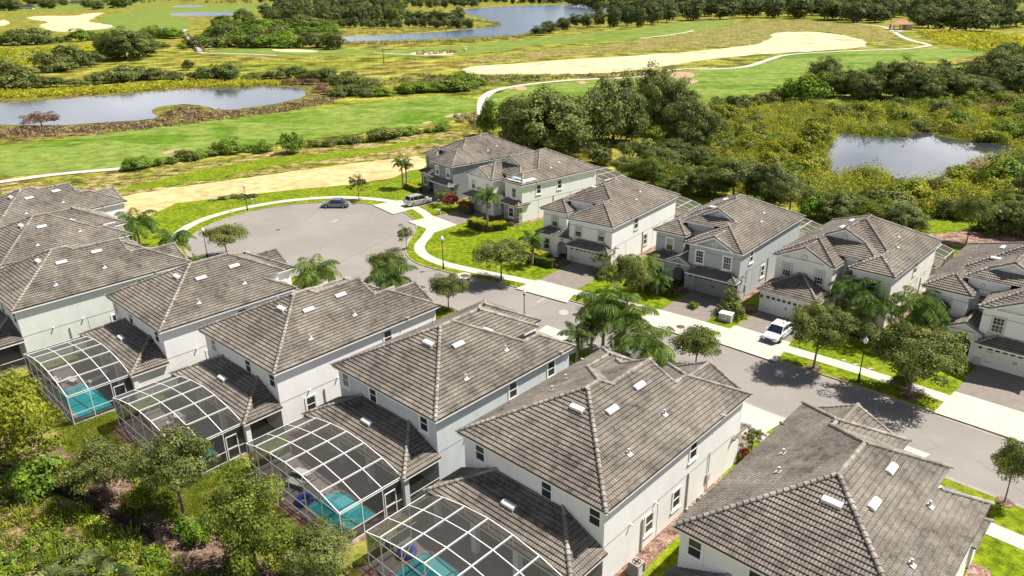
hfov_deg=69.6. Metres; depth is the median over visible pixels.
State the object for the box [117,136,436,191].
verge
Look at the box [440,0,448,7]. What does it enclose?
woodland tree
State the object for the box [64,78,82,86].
shrub
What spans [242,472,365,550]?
gravel strip
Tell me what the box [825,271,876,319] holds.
queen palm
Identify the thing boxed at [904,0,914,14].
woodland tree
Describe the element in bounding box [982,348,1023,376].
garage door
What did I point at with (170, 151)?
bunker
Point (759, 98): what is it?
tree
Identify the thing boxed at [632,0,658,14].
woodland tree
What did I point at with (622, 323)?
queen palm
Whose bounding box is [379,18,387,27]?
woodland tree
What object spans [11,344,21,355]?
sliding door
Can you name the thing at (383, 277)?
queen palm
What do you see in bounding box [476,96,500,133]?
tree
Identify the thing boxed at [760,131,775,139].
shrub
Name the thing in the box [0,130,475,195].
verge
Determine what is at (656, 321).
driveway apron
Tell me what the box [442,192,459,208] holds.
croton shrub
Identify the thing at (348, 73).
shrub
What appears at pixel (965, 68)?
tree
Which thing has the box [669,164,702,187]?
tree
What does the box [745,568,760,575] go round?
window
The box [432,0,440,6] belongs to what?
woodland tree
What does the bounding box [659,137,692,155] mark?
tree
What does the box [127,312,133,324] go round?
window
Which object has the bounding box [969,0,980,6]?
woodland tree
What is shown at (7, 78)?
shrub
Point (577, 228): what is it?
window
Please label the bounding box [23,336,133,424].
pool cage
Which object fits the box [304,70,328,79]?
shrub
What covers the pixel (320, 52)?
fairway
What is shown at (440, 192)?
young tree
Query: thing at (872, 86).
tree
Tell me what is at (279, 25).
shrub
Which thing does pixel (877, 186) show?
shrub
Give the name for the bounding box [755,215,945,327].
cream house
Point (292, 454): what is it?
pool cage
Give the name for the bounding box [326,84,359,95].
shrub
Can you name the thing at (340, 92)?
shrub
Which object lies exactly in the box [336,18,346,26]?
woodland tree
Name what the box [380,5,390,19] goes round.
woodland tree
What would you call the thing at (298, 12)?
woodland tree
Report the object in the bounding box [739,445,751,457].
croton shrub
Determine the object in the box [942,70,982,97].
tree
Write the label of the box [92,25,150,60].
oak tree
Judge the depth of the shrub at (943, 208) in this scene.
112.47 m
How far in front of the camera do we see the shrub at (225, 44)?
474.45 m
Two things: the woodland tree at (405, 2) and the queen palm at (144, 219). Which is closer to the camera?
the queen palm at (144, 219)
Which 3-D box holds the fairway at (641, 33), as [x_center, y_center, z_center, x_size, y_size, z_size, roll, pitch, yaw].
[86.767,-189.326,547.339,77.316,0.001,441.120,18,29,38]
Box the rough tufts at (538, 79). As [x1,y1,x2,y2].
[381,70,643,90]
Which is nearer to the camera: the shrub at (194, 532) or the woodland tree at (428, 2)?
the shrub at (194, 532)
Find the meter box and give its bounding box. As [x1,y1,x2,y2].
[705,451,710,490]
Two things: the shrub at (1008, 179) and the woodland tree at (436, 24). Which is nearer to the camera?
the shrub at (1008, 179)
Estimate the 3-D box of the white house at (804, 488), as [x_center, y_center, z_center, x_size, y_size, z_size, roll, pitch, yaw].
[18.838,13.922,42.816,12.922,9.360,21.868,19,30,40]
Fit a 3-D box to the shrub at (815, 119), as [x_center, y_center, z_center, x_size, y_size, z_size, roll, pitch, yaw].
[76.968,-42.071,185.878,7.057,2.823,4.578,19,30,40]
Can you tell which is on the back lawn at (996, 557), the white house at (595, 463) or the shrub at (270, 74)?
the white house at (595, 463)
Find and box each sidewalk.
[173,196,1023,429]
[569,361,1023,549]
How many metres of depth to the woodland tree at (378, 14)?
764.43 m
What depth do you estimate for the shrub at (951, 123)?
176.43 m
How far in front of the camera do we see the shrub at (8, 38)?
521.46 m
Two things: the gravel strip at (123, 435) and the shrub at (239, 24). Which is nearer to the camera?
the gravel strip at (123, 435)
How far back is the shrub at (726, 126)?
177.23 m
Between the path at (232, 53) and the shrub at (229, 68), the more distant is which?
the path at (232, 53)
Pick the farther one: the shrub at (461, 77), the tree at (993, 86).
the shrub at (461, 77)
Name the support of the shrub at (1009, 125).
on the wetland floor
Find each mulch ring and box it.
[806,364,821,371]
[899,392,918,399]
[996,497,1014,507]
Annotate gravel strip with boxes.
[113,425,247,480]
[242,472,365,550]
[355,564,380,575]
[527,216,543,221]
[614,476,722,575]
[617,245,655,267]
[740,275,773,300]
[886,291,924,326]
[965,562,991,575]
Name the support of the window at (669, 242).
in the blue grey house at (716, 247)
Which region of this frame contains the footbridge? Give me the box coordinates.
[185,33,204,51]
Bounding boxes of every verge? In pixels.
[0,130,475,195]
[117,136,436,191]
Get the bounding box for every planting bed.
[418,186,433,193]
[490,215,522,225]
[550,254,570,264]
[665,283,685,292]
[743,306,756,314]
[844,325,886,339]
[920,346,972,368]
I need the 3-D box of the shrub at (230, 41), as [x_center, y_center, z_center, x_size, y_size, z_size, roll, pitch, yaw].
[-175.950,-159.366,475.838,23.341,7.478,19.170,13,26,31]
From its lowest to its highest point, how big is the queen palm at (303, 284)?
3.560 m
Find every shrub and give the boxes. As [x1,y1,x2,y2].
[0,32,23,44]
[0,59,18,72]
[0,66,43,88]
[1,28,51,44]
[2,452,75,504]
[11,77,33,87]
[19,27,51,43]
[19,111,60,124]
[25,75,52,87]
[26,51,79,71]
[34,63,58,72]
[43,44,97,68]
[45,36,56,43]
[45,76,67,86]
[53,457,97,492]
[54,36,64,42]
[61,35,72,41]
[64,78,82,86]
[66,27,92,40]
[75,79,94,85]
[77,49,100,64]
[83,50,106,62]
[83,72,111,84]
[101,64,145,81]
[117,483,157,520]
[120,157,143,169]
[124,156,153,168]
[133,69,145,79]
[139,72,148,79]
[141,25,158,33]
[142,67,167,79]
[149,29,163,37]
[152,158,167,164]
[156,28,167,37]
[161,44,171,47]
[162,27,188,38]
[163,71,177,78]
[165,156,179,163]
[168,72,185,79]
[171,511,190,536]
[172,149,200,160]
[175,43,185,47]
[180,514,213,545]
[181,37,205,47]
[181,59,195,69]
[186,72,195,79]
[187,148,210,160]
[192,67,209,78]
[194,35,205,41]
[197,69,218,79]
[199,62,241,79]
[201,23,246,38]
[203,26,217,32]
[203,35,227,46]
[203,149,220,156]
[207,135,242,155]
[209,555,257,575]
[210,15,234,23]
[210,18,232,26]
[216,39,231,46]
[217,195,229,199]
[223,75,238,80]
[224,36,244,46]
[225,27,256,38]
[228,23,243,29]
[231,18,242,25]
[233,147,246,151]
[236,33,267,48]
[236,193,246,197]
[240,74,253,79]
[241,24,263,30]
[242,16,260,24]
[245,145,257,151]
[246,19,260,24]
[246,193,259,198]
[247,28,270,35]
[248,72,263,79]
[250,139,274,153]
[252,18,282,26]
[253,35,280,46]
[261,71,277,78]
[265,27,286,31]
[265,31,282,35]
[267,31,303,48]
[269,22,289,30]
[275,67,289,77]
[279,18,291,23]
[280,78,291,82]
[284,66,307,78]
[288,22,301,28]
[289,13,308,21]
[291,79,304,83]
[293,26,313,31]
[293,30,308,35]
[296,16,324,28]
[296,32,326,47]
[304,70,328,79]
[304,78,319,83]
[305,139,321,147]
[311,68,339,82]
[312,86,325,90]
[315,25,345,34]
[317,82,331,87]
[318,21,339,28]
[321,139,337,146]
[322,75,340,84]
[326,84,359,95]
[327,86,347,97]
[332,76,347,84]
[334,137,346,143]
[336,70,359,79]
[339,74,371,85]
[343,135,367,142]
[353,78,386,87]
[354,85,377,91]
[355,80,382,87]
[356,87,375,96]
[365,126,403,138]
[372,87,396,95]
[395,81,424,93]
[397,126,416,135]
[412,81,431,91]
[422,127,437,132]
[424,74,475,91]
[425,83,449,91]
[433,121,451,131]
[441,78,473,90]
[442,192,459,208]
[443,72,476,85]
[456,75,479,87]
[476,77,489,84]
[592,266,611,280]
[645,124,667,138]
[666,153,692,169]
[687,301,699,308]
[689,145,708,154]
[710,103,739,120]
[713,118,731,131]
[714,138,736,150]
[715,130,725,140]
[715,299,746,319]
[721,133,734,140]
[724,109,738,120]
[729,106,746,116]
[730,122,759,138]
[731,135,757,151]
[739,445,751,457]
[740,129,770,143]
[743,152,758,161]
[745,114,764,121]
[747,108,757,114]
[754,150,788,169]
[755,122,767,129]
[756,138,793,155]
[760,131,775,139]
[775,171,804,188]
[776,151,793,162]
[782,160,799,173]
[785,135,825,155]
[790,153,833,171]
[794,174,809,182]
[795,120,834,146]
[798,176,817,186]
[802,116,828,124]
[824,110,843,122]
[825,101,844,106]
[827,104,850,114]
[844,111,864,118]
[851,100,873,112]
[854,331,863,336]
[857,189,898,203]
[862,189,918,206]
[866,184,888,191]
[867,107,889,117]
[869,195,915,213]
[879,125,892,132]
[880,101,899,108]
[884,105,918,113]
[884,107,911,115]
[885,177,932,198]
[886,370,920,387]
[887,107,917,123]
[889,97,917,107]
[897,116,923,121]
[903,115,925,120]
[906,120,935,130]
[915,97,940,106]
[916,198,941,211]
[917,115,933,123]
[923,112,941,120]
[928,177,956,189]
[929,99,958,112]
[932,198,966,220]
[935,95,952,102]
[936,117,966,131]
[945,110,974,121]
[946,164,979,180]
[956,90,985,103]
[956,98,975,107]
[968,125,1005,141]
[977,159,1023,187]
[986,91,1007,102]
[986,172,1021,190]
[987,115,1023,138]
[991,105,1018,117]
[994,93,1023,104]
[1001,90,1013,94]
[1004,101,1023,118]
[1013,109,1023,120]
[1015,123,1023,134]
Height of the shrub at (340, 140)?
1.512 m
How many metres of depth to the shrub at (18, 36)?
520.04 m
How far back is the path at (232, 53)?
427.64 m
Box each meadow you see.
[615,127,659,159]
[921,217,981,233]
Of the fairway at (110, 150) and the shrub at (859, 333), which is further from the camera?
the fairway at (110, 150)
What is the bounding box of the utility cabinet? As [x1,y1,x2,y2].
[718,310,734,322]
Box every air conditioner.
[627,556,645,575]
[684,504,692,512]
[696,493,704,501]
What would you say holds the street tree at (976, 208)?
on the ground patch at (958, 238)
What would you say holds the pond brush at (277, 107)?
on the pond bank
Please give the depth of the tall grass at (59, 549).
48.76 m
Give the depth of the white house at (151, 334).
70.32 m
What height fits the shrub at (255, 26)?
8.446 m
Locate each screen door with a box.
[113,383,126,396]
[225,433,240,460]
[384,488,397,517]
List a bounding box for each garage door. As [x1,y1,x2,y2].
[437,184,451,197]
[471,198,489,214]
[575,248,607,267]
[693,276,733,299]
[764,294,807,318]
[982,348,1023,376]
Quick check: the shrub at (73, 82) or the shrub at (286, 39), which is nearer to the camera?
the shrub at (73, 82)
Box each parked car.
[321,197,350,207]
[403,193,431,206]
[762,319,794,342]
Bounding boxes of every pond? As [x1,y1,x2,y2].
[0,86,305,125]
[168,12,240,15]
[171,5,204,6]
[335,5,608,41]
[827,132,1014,180]
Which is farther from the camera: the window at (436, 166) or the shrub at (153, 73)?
the shrub at (153, 73)
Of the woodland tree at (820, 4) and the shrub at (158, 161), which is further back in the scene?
the woodland tree at (820, 4)
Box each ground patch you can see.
[1,427,282,575]
[924,231,1023,246]
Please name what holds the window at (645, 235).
in the white house at (616, 216)
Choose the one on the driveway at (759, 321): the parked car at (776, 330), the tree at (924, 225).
the parked car at (776, 330)
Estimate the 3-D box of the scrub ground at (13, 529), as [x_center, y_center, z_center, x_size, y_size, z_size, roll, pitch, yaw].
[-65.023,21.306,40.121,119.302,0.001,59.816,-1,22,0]
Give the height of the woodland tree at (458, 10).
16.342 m
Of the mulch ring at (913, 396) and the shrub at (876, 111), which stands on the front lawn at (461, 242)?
the mulch ring at (913, 396)
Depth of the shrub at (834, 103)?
203.55 m
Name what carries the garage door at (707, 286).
in the blue grey house at (716, 247)
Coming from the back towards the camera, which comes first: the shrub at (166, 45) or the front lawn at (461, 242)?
the shrub at (166, 45)
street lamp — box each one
[201,227,207,257]
[440,235,444,268]
[522,288,525,313]
[856,337,868,381]
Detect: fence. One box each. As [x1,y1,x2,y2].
[0,461,13,472]
[50,483,165,548]
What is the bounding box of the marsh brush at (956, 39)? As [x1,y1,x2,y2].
[916,28,1023,52]
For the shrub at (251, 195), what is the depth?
129.86 m
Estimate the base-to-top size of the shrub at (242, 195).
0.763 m
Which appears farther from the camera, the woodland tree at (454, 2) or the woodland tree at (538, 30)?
the woodland tree at (454, 2)
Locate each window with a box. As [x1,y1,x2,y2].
[12,313,18,326]
[110,314,115,321]
[113,303,120,316]
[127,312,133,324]
[153,330,161,346]
[210,339,218,355]
[236,306,246,312]
[244,359,252,373]
[267,373,277,391]
[304,393,317,409]
[341,372,351,391]
[368,387,377,403]
[382,328,392,341]
[418,415,430,436]
[423,175,426,185]
[435,164,439,175]
[446,168,449,178]
[471,178,475,189]
[473,444,486,467]
[485,182,489,191]
[508,206,513,218]
[508,380,517,400]
[511,187,516,199]
[536,184,541,195]
[539,480,553,501]
[542,237,550,250]
[547,359,555,378]
[551,214,558,227]
[557,179,562,189]
[573,224,581,238]
[585,506,602,533]
[597,229,605,243]
[633,217,638,230]
[643,232,647,246]
[643,509,654,539]
[656,262,663,275]
[665,236,674,250]
[670,485,681,514]
[683,536,703,566]
[687,440,698,465]
[693,249,704,265]
[720,255,732,272]
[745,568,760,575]
[748,249,754,264]
[759,264,764,278]
[780,261,792,276]
[813,268,825,287]
[844,264,852,276]
[865,277,878,294]
[912,261,918,276]
[938,295,952,312]
[974,293,987,308]
[987,315,1007,336]
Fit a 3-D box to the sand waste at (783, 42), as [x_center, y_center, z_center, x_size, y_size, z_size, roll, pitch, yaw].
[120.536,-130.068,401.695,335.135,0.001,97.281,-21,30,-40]
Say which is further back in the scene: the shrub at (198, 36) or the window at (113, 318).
the shrub at (198, 36)
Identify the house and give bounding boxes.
[0,182,131,239]
[0,207,137,267]
[0,237,192,364]
[18,4,35,8]
[69,1,79,3]
[78,247,300,388]
[169,276,440,441]
[301,298,575,506]
[418,133,533,198]
[423,346,752,575]
[461,148,604,222]
[534,175,687,267]
[646,194,808,300]
[662,401,994,575]
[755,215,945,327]
[911,242,1023,376]
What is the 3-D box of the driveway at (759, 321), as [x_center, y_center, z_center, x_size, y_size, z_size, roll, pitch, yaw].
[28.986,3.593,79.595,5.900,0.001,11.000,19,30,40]
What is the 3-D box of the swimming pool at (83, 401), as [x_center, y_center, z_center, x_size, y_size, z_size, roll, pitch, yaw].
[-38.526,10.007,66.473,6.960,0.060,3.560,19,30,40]
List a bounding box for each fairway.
[0,96,477,175]
[1,3,164,10]
[93,17,189,31]
[97,1,272,24]
[211,48,379,55]
[380,20,734,55]
[488,48,986,112]
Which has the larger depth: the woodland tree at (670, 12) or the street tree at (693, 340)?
the woodland tree at (670, 12)
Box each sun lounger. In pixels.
[68,378,80,384]
[86,369,108,383]
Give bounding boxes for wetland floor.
[616,100,1023,233]
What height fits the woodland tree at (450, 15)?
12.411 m
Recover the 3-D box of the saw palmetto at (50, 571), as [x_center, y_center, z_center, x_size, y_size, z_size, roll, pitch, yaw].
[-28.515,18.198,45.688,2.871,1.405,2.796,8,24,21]
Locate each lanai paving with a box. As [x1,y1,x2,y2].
[0,347,25,373]
[32,365,133,425]
[119,413,274,476]
[250,450,432,547]
[367,529,550,575]
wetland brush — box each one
[615,91,1023,221]
[955,93,1023,113]
[963,153,1007,178]
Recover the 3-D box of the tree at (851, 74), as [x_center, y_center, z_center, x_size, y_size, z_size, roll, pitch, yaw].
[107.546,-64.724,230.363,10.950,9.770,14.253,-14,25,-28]
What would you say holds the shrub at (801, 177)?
on the wetland floor
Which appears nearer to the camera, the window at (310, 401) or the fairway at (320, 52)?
the window at (310, 401)
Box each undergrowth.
[0,485,208,575]
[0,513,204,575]
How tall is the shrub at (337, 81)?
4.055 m
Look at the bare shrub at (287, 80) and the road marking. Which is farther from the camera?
the bare shrub at (287, 80)
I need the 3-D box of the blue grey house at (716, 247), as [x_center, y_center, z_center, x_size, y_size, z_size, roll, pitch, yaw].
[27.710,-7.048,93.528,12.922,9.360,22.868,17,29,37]
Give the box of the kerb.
[184,202,1023,508]
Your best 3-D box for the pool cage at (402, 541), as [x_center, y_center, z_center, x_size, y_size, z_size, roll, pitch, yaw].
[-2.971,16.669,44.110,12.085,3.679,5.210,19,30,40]
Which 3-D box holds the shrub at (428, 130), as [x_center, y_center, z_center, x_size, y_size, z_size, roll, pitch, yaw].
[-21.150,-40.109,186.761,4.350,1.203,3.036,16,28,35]
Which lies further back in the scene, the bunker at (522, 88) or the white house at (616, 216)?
the bunker at (522, 88)
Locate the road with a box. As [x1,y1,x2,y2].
[189,204,1023,504]
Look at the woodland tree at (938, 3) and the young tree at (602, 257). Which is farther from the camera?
the woodland tree at (938, 3)
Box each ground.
[0,0,1023,504]
[0,474,146,575]
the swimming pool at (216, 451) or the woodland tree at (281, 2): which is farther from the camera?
the woodland tree at (281, 2)
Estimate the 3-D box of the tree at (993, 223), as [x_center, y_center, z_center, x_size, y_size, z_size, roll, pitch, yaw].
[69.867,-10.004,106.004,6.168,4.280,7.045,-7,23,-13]
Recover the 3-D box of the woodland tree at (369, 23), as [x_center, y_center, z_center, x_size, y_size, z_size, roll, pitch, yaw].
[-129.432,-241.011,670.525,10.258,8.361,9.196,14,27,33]
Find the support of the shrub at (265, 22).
on the ground at (174, 58)
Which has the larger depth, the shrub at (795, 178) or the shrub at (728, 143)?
the shrub at (728, 143)
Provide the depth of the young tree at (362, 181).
126.01 m
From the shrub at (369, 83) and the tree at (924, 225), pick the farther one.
the shrub at (369, 83)
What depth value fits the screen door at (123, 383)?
64.46 m
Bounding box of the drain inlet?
[456,272,470,278]
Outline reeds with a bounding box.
[341,18,568,44]
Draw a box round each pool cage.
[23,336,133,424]
[113,376,246,473]
[246,416,404,544]
[365,493,560,575]
[596,166,625,179]
[675,196,700,211]
[800,218,821,231]
[935,244,954,267]
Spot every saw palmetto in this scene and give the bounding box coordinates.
[13,558,49,575]
[34,564,72,575]
[50,547,83,575]
[67,552,114,575]
[86,545,114,568]
[95,562,136,575]
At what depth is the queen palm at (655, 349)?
66.82 m
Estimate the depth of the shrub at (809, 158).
141.95 m
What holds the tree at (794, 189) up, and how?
on the ground at (174, 58)
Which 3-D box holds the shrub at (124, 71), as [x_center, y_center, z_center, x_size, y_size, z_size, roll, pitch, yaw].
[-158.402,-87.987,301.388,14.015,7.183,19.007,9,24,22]
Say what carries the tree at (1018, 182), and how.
on the wetland floor
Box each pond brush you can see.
[0,77,303,99]
[0,95,342,137]
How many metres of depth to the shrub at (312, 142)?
171.36 m
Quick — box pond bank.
[0,83,332,141]
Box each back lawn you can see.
[0,350,367,575]
[10,261,1023,575]
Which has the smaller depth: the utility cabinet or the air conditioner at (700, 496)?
the air conditioner at (700, 496)
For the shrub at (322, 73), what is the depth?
289.36 m
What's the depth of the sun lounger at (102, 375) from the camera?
69.45 m
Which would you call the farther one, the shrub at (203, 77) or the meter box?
the shrub at (203, 77)
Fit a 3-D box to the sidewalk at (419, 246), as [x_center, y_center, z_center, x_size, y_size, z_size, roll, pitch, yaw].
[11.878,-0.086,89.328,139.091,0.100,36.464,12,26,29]
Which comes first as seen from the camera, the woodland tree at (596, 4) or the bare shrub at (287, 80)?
the bare shrub at (287, 80)
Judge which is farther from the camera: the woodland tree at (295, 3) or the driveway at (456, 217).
the woodland tree at (295, 3)
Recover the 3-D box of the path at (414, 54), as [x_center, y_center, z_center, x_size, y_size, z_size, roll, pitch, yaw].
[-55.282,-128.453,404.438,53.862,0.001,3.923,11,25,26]
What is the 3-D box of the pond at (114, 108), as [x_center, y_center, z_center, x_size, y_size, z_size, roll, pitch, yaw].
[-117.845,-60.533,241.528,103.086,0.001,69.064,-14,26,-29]
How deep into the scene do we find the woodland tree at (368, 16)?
759.09 m
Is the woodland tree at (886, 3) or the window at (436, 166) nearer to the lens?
the window at (436, 166)
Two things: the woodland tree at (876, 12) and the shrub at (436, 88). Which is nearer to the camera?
the shrub at (436, 88)
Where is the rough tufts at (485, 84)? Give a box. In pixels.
[389,70,642,91]
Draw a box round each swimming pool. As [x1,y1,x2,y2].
[62,382,114,420]
[179,435,222,464]
[323,490,378,533]
[419,552,474,575]
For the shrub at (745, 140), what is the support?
on the wetland floor
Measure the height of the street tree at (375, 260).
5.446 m
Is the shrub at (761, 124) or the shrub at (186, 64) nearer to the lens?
the shrub at (761, 124)
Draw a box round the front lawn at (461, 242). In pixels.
[135,169,975,410]
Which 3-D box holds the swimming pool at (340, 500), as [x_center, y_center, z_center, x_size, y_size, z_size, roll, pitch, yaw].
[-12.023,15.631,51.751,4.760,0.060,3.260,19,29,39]
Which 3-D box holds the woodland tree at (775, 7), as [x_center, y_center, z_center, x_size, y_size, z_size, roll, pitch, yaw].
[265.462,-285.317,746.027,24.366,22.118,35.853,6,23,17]
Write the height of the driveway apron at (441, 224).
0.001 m
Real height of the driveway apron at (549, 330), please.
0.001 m
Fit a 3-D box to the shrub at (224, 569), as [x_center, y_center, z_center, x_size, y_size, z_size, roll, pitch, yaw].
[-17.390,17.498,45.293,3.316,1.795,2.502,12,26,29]
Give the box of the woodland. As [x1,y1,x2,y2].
[70,0,1023,2]
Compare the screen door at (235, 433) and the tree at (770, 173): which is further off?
the tree at (770, 173)
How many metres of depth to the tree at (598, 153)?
149.33 m
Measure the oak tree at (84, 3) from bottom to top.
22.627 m
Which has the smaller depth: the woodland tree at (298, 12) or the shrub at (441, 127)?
the shrub at (441, 127)
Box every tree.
[0,0,24,10]
[0,365,71,473]
[22,0,40,4]
[36,0,57,8]
[51,433,144,500]
[56,0,68,4]
[79,0,91,7]
[87,0,105,9]
[91,29,128,58]
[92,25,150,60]
[102,0,130,7]
[115,422,217,514]
[128,27,160,56]
[194,452,298,575]
[197,222,249,251]
[231,7,254,24]
[257,3,270,15]
[260,513,357,575]
[261,7,272,19]
[266,9,280,20]
[271,5,280,14]
[275,0,283,7]
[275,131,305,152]
[277,1,288,12]
[279,8,288,18]
[281,9,295,19]
[283,0,294,5]
[287,3,296,14]
[292,1,303,10]
[295,9,303,14]
[297,0,312,12]
[303,9,317,17]
[314,6,334,19]
[319,1,329,12]
[319,29,346,48]
[323,5,341,20]
[329,0,340,7]
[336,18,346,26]
[337,0,345,6]
[340,6,348,19]
[342,0,356,7]
[343,18,351,25]
[345,2,361,11]
[345,4,358,18]
[346,174,368,199]
[349,16,357,27]
[355,6,365,19]
[357,1,372,7]
[358,18,367,27]
[362,11,375,20]
[364,249,408,271]
[365,19,375,27]
[368,0,381,8]
[370,5,383,19]
[372,18,380,27]
[379,0,388,6]
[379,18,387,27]
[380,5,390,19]
[384,4,400,20]
[386,19,395,28]
[393,5,404,13]
[395,2,406,10]
[395,19,402,28]
[397,9,407,20]
[397,224,413,247]
[399,0,408,6]
[404,11,419,21]
[404,17,411,26]
[410,0,416,6]
[410,16,419,25]
[415,10,430,21]
[416,0,423,6]
[418,18,427,27]
[424,0,433,7]
[427,9,440,19]
[427,15,436,26]
[427,272,469,308]
[431,20,443,27]
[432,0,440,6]
[433,188,449,204]
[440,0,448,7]
[442,10,458,21]
[444,17,451,27]
[449,0,458,5]
[449,16,462,28]
[452,6,465,17]
[456,0,468,6]
[464,18,473,27]
[466,0,479,7]
[470,238,530,280]
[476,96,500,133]
[487,83,603,155]
[498,93,525,131]
[529,25,549,34]
[534,129,568,151]
[540,20,558,32]
[555,17,570,29]
[565,0,580,6]
[568,13,581,25]
[577,0,589,8]
[579,11,594,27]
[579,142,613,164]
[582,68,651,147]
[585,0,609,11]
[591,247,612,265]
[593,7,606,24]
[602,254,652,304]
[605,0,634,11]
[605,5,621,26]
[607,156,648,177]
[614,141,639,157]
[618,4,634,25]
[622,0,637,5]
[626,5,647,26]
[626,138,663,157]
[628,156,672,183]
[630,59,691,125]
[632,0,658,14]
[638,145,679,164]
[642,1,663,24]
[646,77,703,128]
[650,175,684,191]
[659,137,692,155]
[660,0,680,22]
[660,93,724,148]
[661,0,686,13]
[668,324,722,361]
[669,0,691,14]
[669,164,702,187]
[682,0,704,20]
[682,147,725,166]
[682,164,739,198]
[696,156,735,171]
[699,1,717,15]
[704,0,741,18]
[704,102,720,108]
[706,154,767,194]
[707,95,727,105]
[720,285,741,305]
[722,95,745,106]
[729,0,741,15]
[736,0,764,17]
[737,162,772,198]
[738,94,753,106]
[738,426,766,448]
[745,158,793,205]
[750,93,765,105]
[753,0,769,14]
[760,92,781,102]
[762,0,785,17]
[767,179,817,209]
[772,90,792,99]
[776,70,836,102]
[782,0,792,9]
[782,299,861,367]
[786,0,815,17]
[796,192,834,216]
[804,54,844,83]
[808,0,820,14]
[812,0,827,9]
[814,0,830,16]
[817,0,851,19]
[818,190,869,222]
[819,66,848,96]
[833,65,873,98]
[839,0,869,22]
[847,72,885,100]
[848,199,885,217]
[851,0,872,7]
[860,315,971,395]
[864,3,883,20]
[865,3,890,22]
[866,58,898,96]
[868,199,925,229]
[877,0,899,19]
[877,55,940,100]
[889,0,910,16]
[895,69,950,100]
[896,216,934,233]
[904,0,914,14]
[906,2,935,24]
[910,0,936,6]
[911,7,942,27]
[927,63,960,96]
[931,0,943,6]
[931,5,967,30]
[936,58,964,74]
[939,5,994,31]
[940,0,969,9]
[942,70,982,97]
[950,192,998,242]
[957,75,1006,98]
[958,61,980,75]
[962,48,1023,86]
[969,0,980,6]
[972,0,1002,16]
[973,205,1015,235]
[976,9,1004,30]
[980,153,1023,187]
[984,40,1023,69]
[985,0,1005,10]
[985,56,1023,95]
[986,189,1023,206]
[989,437,1023,502]
[992,197,1023,237]
[993,6,1019,27]
[999,0,1019,10]
[1008,46,1023,63]
[1010,7,1023,26]
[1010,172,1023,191]
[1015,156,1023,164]
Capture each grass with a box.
[0,44,96,65]
[0,488,206,575]
[416,49,477,123]
[467,21,893,61]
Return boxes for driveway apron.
[373,200,410,213]
[408,216,456,231]
[516,280,573,302]
[539,325,596,354]
[642,314,698,334]
[714,325,790,361]
[741,403,785,431]
[904,446,929,457]
[934,391,1023,441]
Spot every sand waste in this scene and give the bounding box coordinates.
[0,20,9,25]
[27,13,112,31]
[272,49,317,51]
[410,52,453,54]
[463,32,866,73]
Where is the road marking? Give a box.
[559,309,567,314]
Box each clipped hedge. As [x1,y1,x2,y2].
[403,181,422,192]
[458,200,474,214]
[466,217,507,231]
[519,247,551,257]
[527,253,556,267]
[644,282,673,296]
[833,319,876,333]
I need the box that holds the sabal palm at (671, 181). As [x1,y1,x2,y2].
[668,174,686,193]
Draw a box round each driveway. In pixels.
[402,194,445,206]
[435,210,491,223]
[540,262,598,289]
[661,290,731,321]
[737,311,797,341]
[737,435,754,455]
[956,365,1023,411]
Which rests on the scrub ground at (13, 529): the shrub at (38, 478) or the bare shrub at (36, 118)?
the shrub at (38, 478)
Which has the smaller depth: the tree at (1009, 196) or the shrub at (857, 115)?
the tree at (1009, 196)
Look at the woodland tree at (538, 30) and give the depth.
538.11 m
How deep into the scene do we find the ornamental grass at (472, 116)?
206.71 m
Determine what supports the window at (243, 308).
in the white house at (151, 334)
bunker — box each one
[162,148,180,153]
[444,113,461,117]
[515,86,526,90]
[670,72,693,78]
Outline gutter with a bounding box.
[186,203,1023,506]
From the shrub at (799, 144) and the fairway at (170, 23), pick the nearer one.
the shrub at (799, 144)
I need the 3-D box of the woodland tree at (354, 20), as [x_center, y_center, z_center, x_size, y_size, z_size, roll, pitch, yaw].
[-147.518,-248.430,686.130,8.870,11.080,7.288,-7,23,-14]
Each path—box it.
[0,167,132,182]
[194,51,276,55]
[383,53,452,55]
[477,23,931,114]
[645,30,694,37]
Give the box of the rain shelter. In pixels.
[889,20,914,29]
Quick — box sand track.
[122,157,425,216]
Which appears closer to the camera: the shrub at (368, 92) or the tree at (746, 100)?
the tree at (746, 100)
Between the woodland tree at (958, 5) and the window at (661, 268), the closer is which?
the window at (661, 268)
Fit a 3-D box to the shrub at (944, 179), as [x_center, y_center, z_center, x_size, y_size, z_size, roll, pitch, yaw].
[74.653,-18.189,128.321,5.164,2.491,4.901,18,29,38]
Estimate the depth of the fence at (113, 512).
51.22 m
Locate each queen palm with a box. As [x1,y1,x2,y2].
[114,207,160,244]
[152,229,196,250]
[189,253,205,261]
[290,253,342,288]
[292,270,318,286]
[364,258,418,291]
[391,154,410,187]
[397,159,413,188]
[472,186,499,230]
[518,230,544,264]
[557,320,594,362]
[572,311,610,354]
[575,281,635,348]
[593,293,659,352]
[606,347,632,358]
[611,319,675,366]
[629,253,663,290]
[648,268,673,294]
[655,352,680,367]
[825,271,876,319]
[844,304,874,334]
[849,281,906,335]
[890,285,951,337]
[909,313,951,346]

